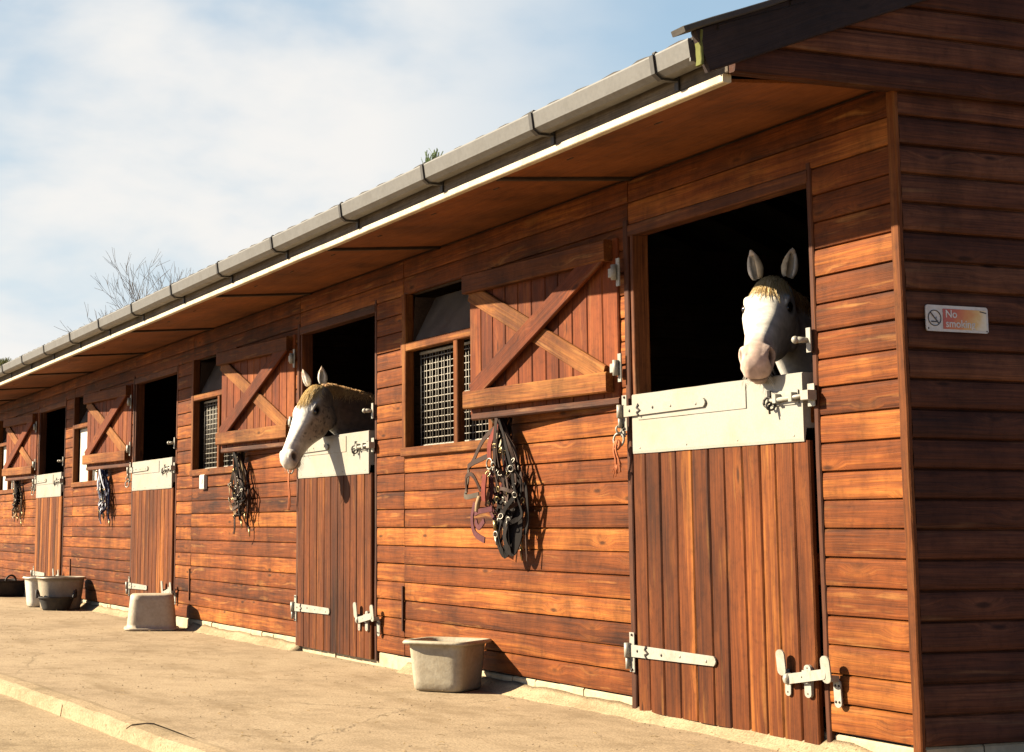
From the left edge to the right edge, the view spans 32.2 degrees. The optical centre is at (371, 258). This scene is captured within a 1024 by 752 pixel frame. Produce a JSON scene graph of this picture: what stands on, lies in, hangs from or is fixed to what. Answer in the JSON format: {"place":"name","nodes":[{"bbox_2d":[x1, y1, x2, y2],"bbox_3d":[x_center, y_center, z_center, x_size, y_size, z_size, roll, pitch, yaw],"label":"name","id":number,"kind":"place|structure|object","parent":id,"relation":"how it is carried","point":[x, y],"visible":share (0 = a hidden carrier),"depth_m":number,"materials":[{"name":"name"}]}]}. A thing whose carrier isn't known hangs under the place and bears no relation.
{"place":"outdoors","nodes":[
{"label":"outdoors","id":0,"kind":"place"},
{"bbox_2d":[0,694,196,751],"bbox_3d":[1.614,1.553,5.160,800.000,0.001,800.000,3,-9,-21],"label":"yard ground","id":1,"kind":"structure","parent":0,"point":[50,730],"depth_m":6.53,"materials":[{"name":"beige concrete"}]},
{"bbox_2d":[0,672,234,751],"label":"kerb","id":2,"kind":"structure","parent":1,"relation":"on","point":[139,732],"depth_m":6.68,"materials":[{"name":"concrete"}]},
{"bbox_2d":[54,249,190,331],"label":"bare tree","id":3,"kind":"object","parent":1,"relation":"on","point":[133,295],"visible":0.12,"depth_m":60.15,"materials":[{"name":"brown plant"}]},
{"bbox_2d":[0,0,1023,751],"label":"stable block","id":4,"kind":"structure","parent":1,"relation":"on","point":[826,554],"depth_m":6.79,"materials":[{"name":"wood"}]},
{"bbox_2d":[0,357,11,365],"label":"grass tuft","id":5,"kind":"object","parent":4,"relation":"on","point":[6,360],"visible":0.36,"depth_m":16.12,"materials":[{"name":"green plant"}]},
{"bbox_2d":[0,416,16,493],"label":"window","id":6,"kind":"structure","parent":4,"relation":"in","point":[8,487],"depth_m":19.78,"materials":[{"name":"brown wood"}]},
{"bbox_2d":[12,480,22,525],"bbox_3d":[-3.706,2.542,18.396,0.112,0.479,0.389,3,-9,-21],"label":"halter bundle","id":7,"kind":"object","parent":4,"relation":"hanging from","point":[17,501],"visible":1,"depth_m":18.33,"materials":[{"name":"brown leather"}]},
{"bbox_2d":[2,413,37,480],"bbox_3d":[-3.636,1.955,18.302,0.066,0.665,1.231,4,-10,-26],"label":"upper door","id":8,"kind":"structure","parent":4,"relation":"in","point":[22,431],"depth_m":18.23,"materials":[{"name":"brown wood"}]},
{"bbox_2d":[30,472,63,575],"bbox_3d":[-3.105,2.657,16.979,0.101,1.181,1.407,3,-9,-21],"label":"lower door","id":9,"kind":"structure","parent":4,"relation":"in","point":[49,487],"depth_m":16.97,"materials":[{"name":"brown wood"}]},
{"bbox_2d":[71,390,101,487],"bbox_3d":[-2.464,1.613,15.729,0.184,0.820,1.072,3,-9,-21],"label":"window","id":10,"kind":"structure","parent":4,"relation":"in","point":[80,414],"depth_m":16.11,"materials":[{"name":"brown wood"}]},
{"bbox_2d":[97,469,109,526],"bbox_3d":[-2.249,1.992,14.749,0.106,0.479,0.370,3,-9,-17],"label":"halter bundle","id":11,"kind":"object","parent":4,"relation":"hanging from","point":[104,488],"visible":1,"depth_m":14.68,"materials":[{"name":"leather"}]},
{"bbox_2d":[82,384,132,470],"bbox_3d":[-2.189,1.409,14.679,0.066,0.664,1.231,4,-10,-26],"label":"upper door","id":12,"kind":"structure","parent":4,"relation":"in","point":[110,411],"depth_m":14.61,"materials":[{"name":"brown wood"}]},
{"bbox_2d":[125,457,175,603],"bbox_3d":[-1.657,2.110,13.356,0.101,1.181,1.408,3,-9,-21],"label":"lower door","id":13,"kind":"structure","parent":4,"relation":"in","point":[153,494],"depth_m":13.33,"materials":[{"name":"brown wood"}]},
{"bbox_2d":[189,347,238,476],"bbox_3d":[-1.005,1.062,12.076,0.184,0.820,1.072,3,-9,-21],"label":"window","id":14,"kind":"structure","parent":4,"relation":"in","point":[207,386],"depth_m":12.45,"materials":[{"name":"wood"}]},
{"bbox_2d":[228,452,249,536],"bbox_3d":[-0.850,1.493,11.243,0.103,0.540,0.432,3,-9,-18],"label":"halter bundle","id":15,"kind":"object","parent":4,"relation":"hanging from","point":[239,474],"visible":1,"depth_m":11.19,"materials":[{"name":"brown leather"}]},
{"bbox_2d":[215,334,296,452],"bbox_3d":[-0.719,0.854,10.999,0.066,0.665,1.231,4,-10,-26],"label":"upper door","id":16,"kind":"structure","parent":4,"relation":"in","point":[259,389],"depth_m":10.95,"materials":[{"name":"brown wood"}]},
{"bbox_2d":[288,470,290,509],"bbox_3d":[-0.487,1.356,10.361,0.018,0.234,0.056,3,-9,-21],"label":"baling twine","id":17,"kind":"object","parent":4,"relation":"hanging from","point":[289,499],"visible":0.99,"depth_m":10.35,"materials":[{"name":"orange plastic"}]},
{"bbox_2d":[279,366,374,474],"bbox_3d":[0.726,1.451,10.213,2.727,1.593,0.570,3,-9,-21],"label":"horse","id":18,"kind":"object","parent":4,"relation":"on","point":[319,411],"visible":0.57,"depth_m":9.88},
{"bbox_2d":[290,430,380,659],"bbox_3d":[-0.200,1.559,9.706,0.101,1.181,1.341,3,-9,-21],"label":"lower door","id":19,"kind":"structure","parent":4,"relation":"in","point":[335,605],"depth_m":9.65,"materials":[{"name":"brown wood"}]},
{"bbox_2d":[421,148,442,162],"bbox_3d":[0.240,-0.398,7.143,0.068,0.095,0.222,3,-9,-21],"label":"grass tuft","id":20,"kind":"object","parent":4,"relation":"on","point":[432,156],"visible":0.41,"depth_m":7.12,"materials":[{"name":"green plant"}]},
{"bbox_2d":[400,267,494,456],"bbox_3d":[0.428,0.521,8.490,0.184,0.820,1.072,3,-9,-21],"label":"window","id":21,"kind":"structure","parent":4,"relation":"in","point":[445,319],"depth_m":8.73,"materials":[{"name":"wood"}]},
{"bbox_2d":[464,417,528,560],"bbox_3d":[0.539,1.003,7.731,0.132,0.622,0.621,3,-9,-21],"label":"halter bundle","id":22,"kind":"object","parent":4,"relation":"hanging from","point":[508,511],"visible":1,"depth_m":7.63,"materials":[{"name":"brown leather"}]},
{"bbox_2d":[461,238,622,420],"bbox_3d":[0.707,0.316,7.429,0.066,0.665,1.231,4,-10,-26],"label":"upper door","id":23,"kind":"structure","parent":4,"relation":"in","point":[545,330],"depth_m":7.36,"materials":[{"name":"brown wood"}]},
{"bbox_2d":[612,439,621,477],"bbox_3d":[0.940,0.768,6.795,0.023,0.147,0.062,3,-9,-21],"label":"baling twine","id":24,"kind":"object","parent":4,"relation":"attached to","point":[615,447],"visible":1,"depth_m":6.79,"materials":[{"name":"orange plastic"}]},
{"bbox_2d":[616,372,842,744],"bbox_3d":[1.221,1.023,6.149,0.101,1.181,1.314,3,-9,-21],"label":"lower door","id":25,"kind":"structure","parent":4,"relation":"in","point":[728,574],"depth_m":6.09,"materials":[{"name":"brown wood"}]},
{"bbox_2d":[738,248,812,392],"bbox_3d":[2.323,0.864,6.651,2.690,1.693,0.616,4,-10,-27],"label":"horse","id":26,"kind":"object","parent":4,"relation":"on","point":[776,312],"visible":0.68,"depth_m":6.14},
{"bbox_2d":[925,304,988,333],"bbox_3d":[1.788,0.183,5.393,0.234,0.080,0.007,3,-9,-21],"label":"sign","id":27,"kind":"object","parent":4,"relation":"attached to","point":[945,318],"visible":1,"depth_m":5.39,"materials":[{"name":"metal"}]},
{"bbox_2d":[0,0,766,361],"label":"sky","id":28,"kind":"structure","parent":0,"point":[198,133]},
{"bbox_2d":[0,596,779,751],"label":"concrete apron","id":29,"kind":"object","parent":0,"point":[320,697],"visible":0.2,"depth_m":7.34,"materials":[{"name":"beige concrete"}]},
{"bbox_2d":[0,574,24,595],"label":"rubber tub","id":30,"kind":"object","parent":29,"relation":"on","point":[12,587],"visible":0.81,"depth_m":17.99,"materials":[{"name":"black rubber"}]},
{"bbox_2d":[23,576,39,606],"bbox_3d":[-2.933,2.967,15.765,0.346,0.262,0.343,3,-9,-21],"label":"bucket","id":31,"kind":"object","parent":29,"relation":"on","point":[31,587],"visible":0.34,"depth_m":15.61,"materials":[{"name":"white plastic"}]},
{"bbox_2d":[35,589,76,610],"bbox_3d":[-2.687,2.902,15.046,0.319,0.177,0.317,-8,-12,44],"label":"rubber tub","id":32,"kind":"object","parent":29,"relation":"on","point":[55,603],"visible":1,"depth_m":14.94,"materials":[{"name":"black rubber"}]},
{"bbox_2d":[36,576,85,609],"bbox_3d":[-2.687,2.883,15.257,0.414,0.277,0.418,3,-9,-21],"label":"bucket","id":33,"kind":"object","parent":29,"relation":"on","point":[57,586],"visible":0.7,"depth_m":15.10,"materials":[{"name":"plastic"}]},
{"bbox_2d":[124,593,178,630],"bbox_3d":[-1.528,2.451,12.282,0.383,0.244,0.385,1,-9,-7],"label":"upturned bucket","id":34,"kind":"object","parent":29,"relation":"on","point":[151,611],"visible":1,"depth_m":12.13,"materials":[{"name":"beige plastic"}]},
{"bbox_2d":[1,609,778,750],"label":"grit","id":35,"kind":"object","parent":29,"relation":"on","point":[285,691],"visible":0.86,"depth_m":7.78,"materials":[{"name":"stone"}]},
{"bbox_2d":[403,636,491,691],"bbox_3d":[0.333,1.786,7.783,0.327,0.217,0.330,-5,-10,28],"label":"feed tub","id":36,"kind":"object","parent":29,"relation":"on","point":[448,664],"visible":1,"depth_m":7.68,"materials":[{"name":"grey plastic"}]}
]}

